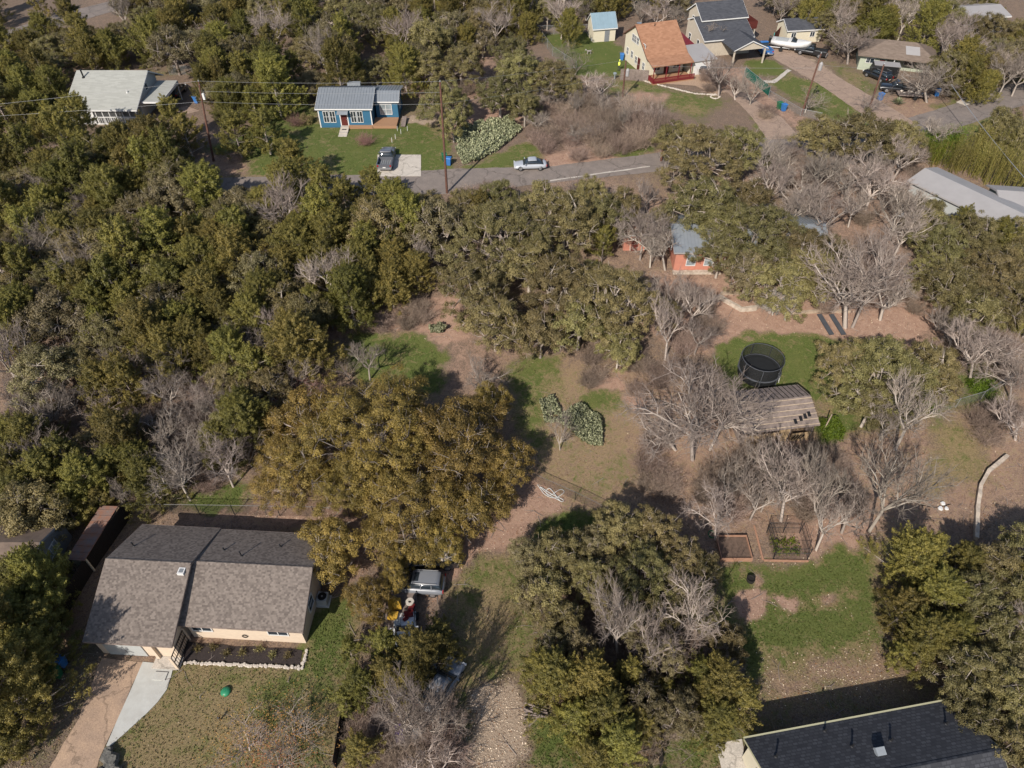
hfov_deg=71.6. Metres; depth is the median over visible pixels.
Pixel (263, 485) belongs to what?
golden oak tree
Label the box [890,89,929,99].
trailer
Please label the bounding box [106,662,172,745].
front path
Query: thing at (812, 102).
bare tree
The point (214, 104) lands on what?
juniper tree
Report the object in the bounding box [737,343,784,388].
trampoline
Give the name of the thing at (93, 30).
oak tree
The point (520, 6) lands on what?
juniper tree
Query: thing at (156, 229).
juniper tree
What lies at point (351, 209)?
juniper tree
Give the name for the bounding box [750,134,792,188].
bare tree
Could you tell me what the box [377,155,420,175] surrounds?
pad
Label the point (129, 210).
oak tree
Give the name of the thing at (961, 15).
oak tree
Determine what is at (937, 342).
bare shrub
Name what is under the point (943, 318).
bare tree
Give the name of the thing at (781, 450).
bare shrub
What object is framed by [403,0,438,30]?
juniper tree
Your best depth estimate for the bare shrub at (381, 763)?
49.26 m
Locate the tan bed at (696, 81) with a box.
[665,72,723,93]
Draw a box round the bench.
[401,116,406,125]
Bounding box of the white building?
[946,3,1011,31]
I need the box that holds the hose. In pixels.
[538,486,563,501]
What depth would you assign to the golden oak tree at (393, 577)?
56.07 m
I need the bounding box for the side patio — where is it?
[717,739,745,767]
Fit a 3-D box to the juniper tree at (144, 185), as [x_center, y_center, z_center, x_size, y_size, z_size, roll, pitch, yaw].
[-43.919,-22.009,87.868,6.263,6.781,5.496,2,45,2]
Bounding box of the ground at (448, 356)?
[0,0,1023,767]
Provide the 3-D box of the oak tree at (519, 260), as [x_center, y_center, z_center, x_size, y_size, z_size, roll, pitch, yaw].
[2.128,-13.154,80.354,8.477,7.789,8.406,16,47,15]
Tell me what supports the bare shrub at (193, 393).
on the ground at (448, 356)
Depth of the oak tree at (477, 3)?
130.49 m
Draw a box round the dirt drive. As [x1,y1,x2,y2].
[138,106,198,129]
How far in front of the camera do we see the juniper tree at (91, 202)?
84.76 m
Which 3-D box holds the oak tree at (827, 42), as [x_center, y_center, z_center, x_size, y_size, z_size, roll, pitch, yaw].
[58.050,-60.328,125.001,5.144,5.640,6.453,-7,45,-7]
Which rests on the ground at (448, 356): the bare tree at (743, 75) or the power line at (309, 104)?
the bare tree at (743, 75)
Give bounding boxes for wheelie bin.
[46,665,64,678]
[53,653,69,668]
[446,156,451,165]
[776,101,783,108]
[780,103,787,111]
[933,88,941,95]
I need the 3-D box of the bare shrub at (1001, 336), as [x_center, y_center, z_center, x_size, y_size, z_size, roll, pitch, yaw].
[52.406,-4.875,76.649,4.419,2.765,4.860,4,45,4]
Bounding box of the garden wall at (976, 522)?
[973,454,1009,540]
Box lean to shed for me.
[66,506,117,570]
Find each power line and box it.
[3,81,194,103]
[5,102,192,115]
[210,91,435,93]
[211,81,435,82]
[221,102,410,104]
[443,74,621,103]
[449,60,623,80]
[951,84,1023,176]
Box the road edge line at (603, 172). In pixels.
[550,166,649,180]
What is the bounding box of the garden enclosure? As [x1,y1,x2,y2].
[753,522,812,561]
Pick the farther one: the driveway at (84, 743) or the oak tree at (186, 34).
the oak tree at (186, 34)
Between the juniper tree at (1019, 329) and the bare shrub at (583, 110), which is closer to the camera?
the juniper tree at (1019, 329)
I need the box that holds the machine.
[387,598,401,619]
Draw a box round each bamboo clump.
[920,125,949,153]
[926,135,958,167]
[944,122,972,150]
[944,133,981,174]
[965,137,1003,179]
[967,119,999,155]
[982,143,1023,186]
[995,126,1023,166]
[1004,152,1023,186]
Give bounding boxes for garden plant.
[192,643,202,654]
[207,642,218,652]
[221,647,231,657]
[236,645,246,656]
[253,642,264,653]
[266,650,275,659]
[282,650,291,660]
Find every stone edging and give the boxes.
[183,649,307,670]
[643,80,715,94]
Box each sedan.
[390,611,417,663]
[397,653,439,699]
[416,655,466,714]
[514,156,546,170]
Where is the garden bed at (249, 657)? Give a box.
[183,642,301,664]
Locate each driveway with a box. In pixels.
[50,658,141,767]
[701,90,795,139]
[770,45,912,123]
[957,96,975,105]
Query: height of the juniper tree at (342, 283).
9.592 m
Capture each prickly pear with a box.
[428,321,446,332]
[452,113,522,164]
[539,394,603,445]
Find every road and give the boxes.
[5,0,149,41]
[193,80,1023,196]
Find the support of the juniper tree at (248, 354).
on the ground at (448, 356)
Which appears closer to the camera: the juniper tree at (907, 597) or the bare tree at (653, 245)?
the juniper tree at (907, 597)
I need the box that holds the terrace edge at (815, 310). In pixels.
[790,309,850,314]
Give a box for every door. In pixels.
[102,644,148,655]
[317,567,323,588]
[340,115,347,124]
[604,30,609,41]
[631,238,637,250]
[637,57,640,68]
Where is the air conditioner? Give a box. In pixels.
[316,591,331,607]
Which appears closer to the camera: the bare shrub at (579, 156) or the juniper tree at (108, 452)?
the juniper tree at (108, 452)
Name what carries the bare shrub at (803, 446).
on the ground at (448, 356)
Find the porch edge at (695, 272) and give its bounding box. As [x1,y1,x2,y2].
[672,270,720,274]
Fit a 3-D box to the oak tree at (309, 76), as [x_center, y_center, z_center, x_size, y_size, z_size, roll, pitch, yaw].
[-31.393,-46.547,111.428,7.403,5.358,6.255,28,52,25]
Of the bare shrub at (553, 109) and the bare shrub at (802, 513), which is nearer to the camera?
the bare shrub at (802, 513)
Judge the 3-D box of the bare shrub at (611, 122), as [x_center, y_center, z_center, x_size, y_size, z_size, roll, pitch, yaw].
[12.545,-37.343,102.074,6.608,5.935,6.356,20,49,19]
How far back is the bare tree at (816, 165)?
89.48 m
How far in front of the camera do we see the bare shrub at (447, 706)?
51.30 m
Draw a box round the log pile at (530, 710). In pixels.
[524,702,547,726]
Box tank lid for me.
[220,686,230,696]
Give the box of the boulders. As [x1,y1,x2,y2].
[99,746,121,767]
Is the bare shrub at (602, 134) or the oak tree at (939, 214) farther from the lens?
the bare shrub at (602, 134)
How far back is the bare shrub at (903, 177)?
94.20 m
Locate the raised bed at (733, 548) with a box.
[716,535,752,561]
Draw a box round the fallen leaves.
[2,77,1023,767]
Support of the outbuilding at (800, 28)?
on the ground at (448, 356)
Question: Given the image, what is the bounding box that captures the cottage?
[742,700,1007,767]
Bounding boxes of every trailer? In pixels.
[382,591,418,631]
[863,60,900,77]
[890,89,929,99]
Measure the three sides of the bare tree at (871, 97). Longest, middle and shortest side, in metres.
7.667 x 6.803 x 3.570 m
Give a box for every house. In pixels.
[0,516,71,582]
[69,69,182,124]
[82,524,326,680]
[314,81,402,136]
[623,20,716,84]
[666,214,831,269]
[686,0,768,62]
[856,38,936,71]
[905,167,1023,246]
[986,185,1023,205]
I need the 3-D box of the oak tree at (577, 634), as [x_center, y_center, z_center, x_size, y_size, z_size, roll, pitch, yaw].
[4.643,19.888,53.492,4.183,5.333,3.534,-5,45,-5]
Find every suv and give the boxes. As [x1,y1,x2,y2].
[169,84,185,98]
[389,568,445,597]
[863,68,893,82]
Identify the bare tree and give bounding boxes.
[0,213,61,278]
[0,317,39,375]
[0,373,19,400]
[0,391,47,420]
[1,418,71,463]
[2,377,70,428]
[11,166,51,198]
[41,380,87,414]
[44,222,100,285]
[58,180,93,211]
[61,200,88,222]
[62,436,105,467]
[71,384,128,426]
[91,344,143,385]
[101,475,134,502]
[105,0,131,25]
[122,342,181,383]
[122,408,155,438]
[126,446,179,475]
[135,369,188,410]
[135,397,187,449]
[138,344,191,398]
[145,436,205,500]
[152,373,209,420]
[167,396,210,438]
[175,423,216,469]
[182,684,312,767]
[187,376,223,407]
[190,389,231,416]
[190,424,247,487]
[194,13,229,32]
[203,674,356,767]
[203,702,335,767]
[213,428,269,467]
[224,322,276,357]
[247,1,297,44]
[249,168,312,223]
[253,305,299,327]
[255,352,290,368]
[271,356,321,389]
[293,243,357,291]
[301,23,337,73]
[328,358,360,379]
[344,342,386,379]
[364,674,428,749]
[374,660,448,749]
[379,3,421,43]
[397,725,467,767]
[411,232,438,272]
[423,678,469,744]
[463,350,513,395]
[472,0,516,46]
[526,111,550,126]
[535,88,547,109]
[540,0,582,35]
[543,84,566,102]
[544,406,579,449]
[554,40,576,59]
[562,49,592,74]
[565,121,588,144]
[566,170,588,198]
[569,89,585,114]
[574,0,592,22]
[581,70,618,99]
[588,567,648,657]
[592,90,614,114]
[612,106,634,131]
[612,202,645,250]
[613,88,636,104]
[614,343,741,462]
[615,97,646,117]
[616,210,674,267]
[618,203,674,260]
[626,627,676,695]
[629,268,665,320]
[629,398,693,464]
[631,0,653,21]
[631,273,655,297]
[635,223,679,270]
[635,604,686,670]
[636,177,660,212]
[639,596,711,671]
[641,0,672,21]
[642,313,669,337]
[643,102,666,120]
[648,563,731,647]
[649,290,688,358]
[654,0,674,20]
[658,267,703,324]
[667,4,688,22]
[675,281,724,323]
[678,473,739,540]
[684,315,721,354]
[699,53,738,95]
[699,364,779,450]
[704,23,726,30]
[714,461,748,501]
[719,431,772,491]
[723,65,754,99]
[731,73,775,104]
[736,467,785,520]
[740,466,801,525]
[743,434,809,500]
[746,155,800,192]
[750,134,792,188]
[751,290,788,315]
[751,429,832,521]
[755,155,797,205]
[759,128,809,167]
[761,284,801,319]
[770,0,800,19]
[772,176,834,216]
[773,185,820,216]
[783,440,828,489]
[792,180,865,234]
[794,204,827,221]
[796,145,855,187]
[797,232,907,328]
[798,161,825,193]
[798,439,856,530]
[801,85,832,112]
[803,175,845,210]
[805,480,858,550]
[816,151,882,200]
[820,21,881,63]
[828,0,860,26]
[829,473,884,538]
[831,225,926,327]
[842,148,917,210]
[842,178,874,227]
[851,87,894,114]
[852,136,895,191]
[852,430,970,532]
[862,389,926,442]
[866,222,914,274]
[867,186,934,239]
[868,160,898,198]
[870,261,918,320]
[882,181,935,221]
[884,203,946,259]
[884,365,956,451]
[885,0,913,19]
[889,0,928,39]
[889,133,930,181]
[891,60,952,102]
[911,10,984,54]
[914,61,960,97]
[921,115,963,146]
[924,304,977,345]
[932,16,977,50]
[941,311,1010,379]
[946,33,994,52]
[951,28,990,46]
[954,311,1023,376]
[971,341,1023,399]
[976,39,1011,57]
[985,389,1023,442]
[989,48,1023,97]
[996,45,1022,85]
[1004,60,1023,95]
[1012,596,1023,631]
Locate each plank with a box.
[817,314,833,334]
[829,314,845,334]
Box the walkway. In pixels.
[764,69,790,82]
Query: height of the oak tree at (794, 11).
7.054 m
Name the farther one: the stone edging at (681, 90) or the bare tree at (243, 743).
the stone edging at (681, 90)
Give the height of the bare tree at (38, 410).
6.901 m
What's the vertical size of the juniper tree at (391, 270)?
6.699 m
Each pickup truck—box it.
[376,146,395,169]
[402,545,461,570]
[753,40,773,54]
[794,43,828,58]
[879,79,916,92]
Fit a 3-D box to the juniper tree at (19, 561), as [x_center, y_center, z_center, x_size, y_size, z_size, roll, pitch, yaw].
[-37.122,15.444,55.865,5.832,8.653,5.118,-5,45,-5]
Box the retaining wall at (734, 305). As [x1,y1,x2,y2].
[701,295,759,311]
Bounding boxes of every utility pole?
[198,80,214,161]
[439,80,447,192]
[622,59,628,96]
[801,52,822,114]
[870,63,884,105]
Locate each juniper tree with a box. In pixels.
[0,10,14,23]
[0,23,19,54]
[0,48,32,74]
[0,54,28,100]
[0,86,17,124]
[0,112,9,143]
[0,125,8,141]
[0,133,26,172]
[0,141,31,172]
[0,178,32,231]
[0,207,12,238]
[0,242,30,285]
[0,280,60,340]
[0,298,40,361]
[0,408,31,446]
[0,428,39,462]
[0,445,32,474]
[0,466,51,514]
[0,540,78,624]
[0,581,59,634]
[0,589,65,653]
[0,622,89,683]
[0,640,96,766]
[0,661,49,751]
[0,714,46,767]
[1,63,53,106]
[1,241,47,290]
[2,120,58,171]
[2,542,82,616]
[3,203,60,258]
[3,408,71,466]
[10,28,54,62]
[10,98,40,133]
[10,670,65,717]
[11,588,85,646]
[12,444,76,505]
[16,88,66,127]
[21,180,81,228]
[22,10,62,44]
[23,41,68,87]
[23,111,55,144]
[25,0,55,16]
[25,146,56,169]
[28,157,72,203]
[31,63,70,108]
[33,89,55,108]
[35,100,94,150]
[35,210,78,254]
[36,155,88,206]
[37,430,89,478]
[37,638,75,684]
[39,481,94,530]
[44,258,83,312]
[47,0,96,33]
[51,90,109,140]
[52,257,128,311]
[54,135,99,204]
[54,452,132,525]
[60,9,107,68]
[65,278,114,332]
[69,33,109,69]
[69,127,92,144]
[69,205,111,257]
[70,303,115,340]
[72,363,125,399]
[76,161,140,211]
[77,357,137,419]
[79,482,120,517]
[82,195,115,212]
[84,249,139,296]
[85,133,124,165]
[87,404,128,445]
[90,403,158,487]
[90,442,131,493]
[91,212,169,286]
[93,26,131,69]
[94,351,161,412]
[99,118,133,163]
[99,143,135,170]
[104,277,163,324]
[113,292,175,382]
[113,439,179,499]
[118,12,172,69]
[118,164,147,197]
[120,452,199,527]
[121,130,171,191]
[122,321,149,357]
[125,109,189,172]
[129,236,173,266]
[131,201,196,270]
[133,0,158,17]
[136,256,194,294]
[136,319,198,388]
[138,180,173,208]
[139,122,195,187]
[141,120,181,156]
[144,294,199,357]
[147,7,174,47]
[154,6,193,46]
[156,93,202,141]
[161,0,204,30]
[165,312,210,379]
[167,211,211,257]
[170,112,207,155]
[171,164,218,212]
[172,232,226,278]
[174,290,219,333]
[175,158,230,219]
[178,262,219,322]
[184,331,235,374]
[186,322,254,384]
[187,212,205,252]
[188,63,214,104]
[189,30,231,77]
[193,215,221,272]
[195,283,232,329]
[195,418,251,476]
[197,46,230,79]
[198,2,244,32]
[200,20,233,64]
[202,221,271,283]
[205,54,230,90]
[207,82,240,114]
[208,234,234,279]
[209,76,253,122]
[213,106,262,160]
[213,203,261,260]
[214,390,285,477]
[218,0,259,31]
[219,287,282,348]
[221,383,267,435]
[225,49,253,85]
[227,49,253,77]
[227,341,279,395]
[229,8,258,41]
[233,345,277,391]
[234,81,256,114]
[237,265,282,330]
[239,83,275,124]
[242,106,289,154]
[242,184,281,219]
[245,37,300,105]
[247,73,279,109]
[252,50,308,117]
[254,23,285,49]
[255,306,350,399]
[262,153,329,215]
[263,215,325,281]
[265,264,297,299]
[266,243,309,281]
[270,0,293,37]
[274,135,321,187]
[280,47,315,87]
[281,209,332,246]
[283,0,318,40]
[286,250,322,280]
[294,232,340,291]
[297,180,351,243]
[297,283,330,323]
[301,162,352,205]
[302,0,321,15]
[304,206,351,266]
[313,0,337,11]
[313,32,372,96]
[318,291,348,329]
[321,261,372,319]
[322,259,395,338]
[326,685,366,721]
[327,172,365,209]
[327,235,381,308]
[330,7,363,55]
[331,242,359,264]
[335,51,373,83]
[336,660,395,715]
[338,633,365,665]
[340,205,379,240]
[341,726,386,767]
[345,164,385,201]
[347,219,386,260]
[351,194,391,239]
[352,259,395,318]
[358,625,400,662]
[362,649,406,716]
[363,260,416,316]
[367,5,410,51]
[370,236,420,297]
[374,175,407,232]
[377,228,404,269]
[381,40,430,99]
[382,34,402,65]
[385,188,443,262]
[392,621,461,707]
[392,664,435,702]
[402,248,440,295]
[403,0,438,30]
[410,4,436,39]
[424,0,444,15]
[425,611,467,659]
[431,0,463,26]
[438,0,480,13]
[453,20,484,51]
[465,187,500,243]
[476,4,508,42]
[502,0,544,35]
[509,638,552,687]
[514,11,545,45]
[518,644,584,745]
[520,0,549,14]
[537,691,596,747]
[545,647,621,728]
[549,680,649,752]
[551,6,584,45]
[562,735,623,767]
[577,711,647,767]
[583,224,617,263]
[586,0,621,18]
[608,0,633,18]
[608,652,655,700]
[621,0,646,10]
[627,628,662,669]
[628,700,665,750]
[645,676,676,707]
[646,0,668,16]
[668,647,715,700]
[677,648,760,728]
[688,690,759,757]
[705,678,763,734]
[798,0,828,19]
[819,0,838,36]
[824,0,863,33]
[851,0,897,34]
[854,4,902,38]
[855,520,953,603]
[872,583,931,641]
[876,2,900,40]
[879,601,964,689]
[883,635,917,677]
[891,0,954,52]
[895,609,981,671]
[896,558,973,632]
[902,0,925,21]
[933,203,978,232]
[938,539,992,573]
[940,34,994,86]
[942,54,986,101]
[962,69,1003,104]
[971,215,1023,263]
[978,0,1006,8]
[999,563,1023,611]
[1007,28,1023,40]
[1011,305,1023,337]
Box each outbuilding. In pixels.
[621,222,645,250]
[776,17,824,41]
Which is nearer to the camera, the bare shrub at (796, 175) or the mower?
the mower
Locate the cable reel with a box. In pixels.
[406,598,413,605]
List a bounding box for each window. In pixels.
[46,539,59,557]
[190,627,213,631]
[267,632,288,635]
[308,592,314,612]
[322,111,329,122]
[329,111,336,122]
[350,111,356,122]
[356,111,363,122]
[379,104,392,114]
[685,254,697,265]
[703,254,712,265]
[809,31,815,36]
[865,58,874,62]
[903,61,914,65]
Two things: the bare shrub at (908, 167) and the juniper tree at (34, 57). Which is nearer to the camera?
the bare shrub at (908, 167)
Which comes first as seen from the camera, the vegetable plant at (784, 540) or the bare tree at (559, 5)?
the vegetable plant at (784, 540)
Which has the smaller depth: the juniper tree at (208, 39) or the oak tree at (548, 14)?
the juniper tree at (208, 39)
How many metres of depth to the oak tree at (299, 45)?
117.65 m
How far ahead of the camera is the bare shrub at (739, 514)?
63.38 m
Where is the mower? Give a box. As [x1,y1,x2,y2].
[402,604,414,621]
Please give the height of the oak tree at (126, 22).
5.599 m
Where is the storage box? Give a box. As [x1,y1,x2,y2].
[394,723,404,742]
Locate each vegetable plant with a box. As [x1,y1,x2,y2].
[769,536,779,546]
[779,538,789,545]
[782,546,791,555]
[787,537,799,546]
[789,544,805,555]
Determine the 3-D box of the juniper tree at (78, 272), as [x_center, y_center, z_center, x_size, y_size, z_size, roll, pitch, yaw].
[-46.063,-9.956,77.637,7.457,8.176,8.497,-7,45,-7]
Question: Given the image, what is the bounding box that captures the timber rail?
[721,291,788,294]
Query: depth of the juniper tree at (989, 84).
109.54 m
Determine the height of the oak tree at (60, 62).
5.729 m
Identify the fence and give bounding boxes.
[53,502,131,624]
[121,504,349,516]
[332,711,343,766]
[533,473,606,507]
[537,24,587,65]
[620,69,648,80]
[657,724,663,767]
[745,68,770,95]
[768,90,822,114]
[774,27,780,36]
[932,375,1011,410]
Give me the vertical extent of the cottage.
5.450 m
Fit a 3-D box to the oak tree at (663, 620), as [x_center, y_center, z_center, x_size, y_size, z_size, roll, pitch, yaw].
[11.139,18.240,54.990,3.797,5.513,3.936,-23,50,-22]
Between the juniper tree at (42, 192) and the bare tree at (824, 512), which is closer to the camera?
the bare tree at (824, 512)
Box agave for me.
[891,97,903,104]
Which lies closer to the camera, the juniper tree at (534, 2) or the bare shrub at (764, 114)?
the bare shrub at (764, 114)
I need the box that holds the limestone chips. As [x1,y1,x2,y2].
[15,80,1019,767]
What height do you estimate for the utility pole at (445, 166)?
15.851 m
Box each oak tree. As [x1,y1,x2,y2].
[0,80,11,111]
[0,166,44,199]
[0,230,52,280]
[0,269,42,312]
[0,288,106,348]
[0,475,76,542]
[1,216,35,241]
[4,342,87,413]
[22,254,74,307]
[27,35,71,69]
[28,200,79,247]
[29,280,63,321]
[30,51,75,77]
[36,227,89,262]
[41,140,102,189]
[46,29,78,64]
[56,339,107,386]
[60,425,116,457]
[70,211,108,240]
[71,311,128,358]
[73,219,142,270]
[82,135,121,168]
[88,25,99,43]
[103,189,170,216]
[106,21,135,59]
[107,195,179,245]
[109,0,148,16]
[112,277,205,333]
[116,19,130,33]
[125,3,153,23]
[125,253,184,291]
[128,14,140,43]
[134,176,208,222]
[142,23,199,75]
[142,155,209,211]
[149,0,201,28]
[151,225,183,264]
[171,27,221,62]
[188,0,225,25]
[194,198,252,232]
[196,407,249,448]
[198,80,214,99]
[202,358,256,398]
[206,184,260,217]
[207,312,261,342]
[213,70,254,101]
[213,274,237,296]
[215,298,259,325]
[216,38,231,62]
[218,24,240,37]
[218,32,258,68]
[221,249,302,298]
[222,359,302,419]
[235,199,276,247]
[239,0,273,27]
[244,432,344,517]
[247,0,293,19]
[248,216,282,247]
[249,236,279,268]
[259,279,308,312]
[259,384,349,452]
[274,361,460,527]
[278,199,340,232]
[282,272,329,296]
[285,36,321,69]
[285,291,345,331]
[288,14,315,35]
[294,68,336,98]
[294,516,360,592]
[305,12,364,44]
[306,9,331,36]
[309,29,357,72]
[311,444,405,527]
[322,0,365,12]
[335,203,352,217]
[339,1,377,40]
[340,575,391,630]
[346,196,413,253]
[350,1,387,44]
[353,467,470,568]
[356,0,390,17]
[359,54,393,85]
[375,0,411,12]
[376,557,410,602]
[379,393,511,519]
[381,535,422,573]
[384,187,453,238]
[391,40,444,75]
[398,0,412,13]
[400,196,470,259]
[407,14,458,55]
[408,49,453,88]
[411,519,466,567]
[415,79,474,126]
[427,36,453,53]
[428,477,513,544]
[430,251,514,324]
[432,197,568,277]
[433,8,475,44]
[435,40,485,84]
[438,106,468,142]
[446,187,479,226]
[453,292,528,355]
[455,10,496,43]
[465,0,515,18]
[467,29,499,57]
[473,72,522,117]
[473,380,514,427]
[477,178,525,218]
[480,437,536,504]
[486,31,533,73]
[493,49,549,91]
[493,235,561,292]
[505,87,542,126]
[507,535,552,582]
[508,564,568,622]
[509,572,550,628]
[515,305,575,361]
[516,186,604,256]
[518,178,565,215]
[519,251,597,315]
[525,525,591,588]
[527,58,577,100]
[532,0,560,30]
[535,624,571,656]
[538,600,584,648]
[549,294,613,353]
[551,621,603,663]
[556,73,583,102]
[558,261,680,348]
[563,523,613,571]
[563,554,614,608]
[564,173,608,220]
[572,0,609,20]
[573,258,601,270]
[578,192,634,244]
[584,497,656,571]
[586,566,649,621]
[593,328,644,373]
[595,268,626,298]
[602,602,661,650]
[603,185,641,220]
[604,537,687,626]
[619,670,669,737]
[631,502,683,554]
[637,629,688,687]
[641,205,677,236]
[643,565,701,627]
[643,590,687,638]
[649,118,691,159]
[650,533,719,592]
[650,682,710,740]
[654,122,743,187]
[659,172,741,239]
[660,0,692,17]
[678,580,724,635]
[680,548,723,598]
[683,231,745,278]
[691,210,752,259]
[702,620,749,664]
[704,200,807,284]
[713,125,771,174]
[720,249,775,303]
[725,177,776,214]
[734,254,817,322]
[758,224,825,281]
[761,0,783,14]
[771,246,847,308]
[776,0,807,17]
[782,112,841,158]
[802,106,900,166]
[805,233,853,275]
[807,8,838,40]
[808,336,877,400]
[819,333,953,421]
[822,23,861,54]
[837,374,905,429]
[847,1,881,22]
[869,118,929,163]
[877,337,964,405]
[900,194,950,222]
[901,210,949,251]
[902,249,955,290]
[903,216,969,268]
[908,257,989,311]
[918,632,1019,712]
[927,49,975,94]
[927,209,1009,262]
[929,569,1015,644]
[939,290,1011,339]
[941,688,1012,747]
[945,0,966,23]
[950,13,989,38]
[951,599,1023,668]
[953,538,1023,597]
[958,0,977,4]
[962,664,1023,751]
[963,247,1023,300]
[967,0,990,3]
[968,11,1016,46]
[968,117,1006,149]
[974,49,1007,85]
[974,635,1023,715]
[978,35,1014,67]
[978,105,1023,130]
[978,713,1023,767]
[979,215,1023,244]
[983,243,1023,280]
[987,279,1023,331]
[991,568,1023,617]
[994,120,1023,159]
[994,521,1023,567]
[995,38,1023,83]
[997,17,1023,42]
[999,279,1023,310]
[1002,237,1023,250]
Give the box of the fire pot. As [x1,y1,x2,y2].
[746,575,755,583]
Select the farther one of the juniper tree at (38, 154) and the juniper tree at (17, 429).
the juniper tree at (38, 154)
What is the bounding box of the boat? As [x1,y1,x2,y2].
[769,35,811,51]
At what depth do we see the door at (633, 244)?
86.26 m
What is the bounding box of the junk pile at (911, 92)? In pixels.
[900,90,923,95]
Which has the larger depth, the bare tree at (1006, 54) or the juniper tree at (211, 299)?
the bare tree at (1006, 54)
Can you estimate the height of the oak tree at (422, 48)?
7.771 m
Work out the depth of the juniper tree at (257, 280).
74.34 m
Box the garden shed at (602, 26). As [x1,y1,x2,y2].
[587,11,617,41]
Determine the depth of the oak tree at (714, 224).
82.03 m
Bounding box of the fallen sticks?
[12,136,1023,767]
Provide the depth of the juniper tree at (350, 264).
77.43 m
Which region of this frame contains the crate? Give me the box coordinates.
[393,619,400,626]
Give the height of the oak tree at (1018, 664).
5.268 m
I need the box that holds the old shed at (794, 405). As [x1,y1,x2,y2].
[724,384,819,445]
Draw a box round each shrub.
[0,343,20,367]
[0,356,13,380]
[20,375,54,398]
[33,399,68,422]
[42,423,81,444]
[45,410,67,428]
[57,409,92,436]
[64,415,92,448]
[66,377,98,410]
[123,395,171,438]
[123,405,149,432]
[123,490,150,505]
[144,405,197,440]
[150,444,167,460]
[156,439,191,465]
[167,468,193,497]
[170,367,210,397]
[172,435,202,463]
[175,379,216,406]
[186,408,212,429]
[186,456,227,489]
[189,467,229,497]
[199,370,233,398]
[261,359,331,407]
[269,378,323,423]
[284,110,309,127]
[291,382,324,412]
[298,112,314,125]
[304,380,333,397]
[310,338,335,364]
[329,708,376,760]
[346,700,388,736]
[349,705,395,749]
[352,131,374,145]
[359,721,399,763]
[360,310,395,336]
[366,747,401,767]
[371,699,422,740]
[371,740,427,767]
[376,729,410,767]
[377,310,395,328]
[389,737,453,767]
[390,299,427,324]
[390,311,418,331]
[400,287,425,304]
[403,291,433,314]
[409,303,440,324]
[410,698,453,744]
[418,709,478,767]
[421,682,469,739]
[424,736,473,767]
[453,83,470,94]
[457,77,475,95]
[458,182,476,193]
[473,179,494,190]
[522,126,539,139]
[524,127,552,146]
[528,118,550,128]
[528,121,566,149]
[531,136,561,154]
[533,120,564,136]
[536,97,552,115]
[537,98,565,116]
[542,106,588,133]
[547,180,568,193]
[551,99,575,116]
[555,111,595,135]
[557,127,586,146]
[561,96,592,118]
[562,141,591,162]
[562,179,588,193]
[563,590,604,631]
[565,82,601,115]
[567,88,591,105]
[574,112,619,141]
[574,366,608,390]
[575,342,606,367]
[576,117,610,147]
[577,622,628,667]
[578,107,620,138]
[578,134,596,145]
[581,116,615,137]
[582,361,612,380]
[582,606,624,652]
[583,104,617,131]
[587,137,620,158]
[588,93,628,131]
[588,627,629,660]
[597,113,633,132]
[602,129,638,154]
[603,128,635,150]
[604,95,625,115]
[604,650,634,685]
[614,676,658,714]
[616,115,659,137]
[617,131,648,154]
[618,85,654,118]
[618,102,661,134]
[618,620,669,662]
[621,114,660,151]
[622,376,651,400]
[624,342,649,364]
[625,351,660,376]
[627,442,671,480]
[629,94,664,121]
[629,355,681,393]
[629,430,670,454]
[630,465,668,498]
[633,98,686,137]
[633,109,673,128]
[633,695,696,764]
[635,91,670,111]
[637,672,669,727]
[645,466,688,504]
[647,458,693,493]
[656,360,683,379]
[658,280,681,299]
[659,318,691,348]
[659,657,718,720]
[662,671,691,696]
[663,352,689,372]
[667,326,701,359]
[671,293,694,311]
[674,282,705,301]
[677,640,717,681]
[678,350,708,376]
[680,361,720,393]
[684,323,719,351]
[685,462,723,499]
[689,308,712,326]
[690,478,723,512]
[691,282,722,308]
[692,311,729,337]
[695,299,717,313]
[697,67,717,82]
[699,66,713,74]
[699,81,717,92]
[700,446,738,482]
[708,69,734,86]
[711,467,743,502]
[713,490,762,531]
[718,448,761,484]
[719,484,775,516]
[721,435,774,473]
[728,75,748,90]
[739,464,785,496]
[753,431,803,469]
[755,101,779,116]
[755,108,776,119]
[763,450,811,482]
[785,480,833,517]
[786,174,805,187]
[787,165,807,182]
[788,496,819,526]
[789,144,807,156]
[790,450,811,473]
[793,436,825,469]
[794,154,814,173]
[803,488,840,521]
[807,299,839,314]
[807,446,850,479]
[811,168,837,185]
[812,440,848,470]
[814,468,853,504]
[818,415,845,441]
[824,193,847,209]
[825,494,856,531]
[829,467,861,491]
[830,288,859,304]
[830,449,861,474]
[835,479,875,512]
[840,239,875,264]
[840,495,875,519]
[846,203,881,229]
[849,235,877,251]
[851,230,876,243]
[852,292,871,307]
[862,244,891,266]
[862,288,891,310]
[877,283,910,304]
[889,189,917,205]
[894,170,916,186]
[895,160,932,176]
[900,295,934,315]
[901,147,931,164]
[902,279,930,303]
[908,143,929,157]
[929,305,968,328]
[930,336,956,348]
[936,377,971,401]
[945,346,980,374]
[947,332,999,365]
[959,399,1008,437]
[963,372,998,397]
[965,415,1010,451]
[979,331,1013,359]
[980,324,1019,348]
[980,391,1023,427]
[992,345,1023,382]
[999,371,1023,391]
[1002,334,1023,352]

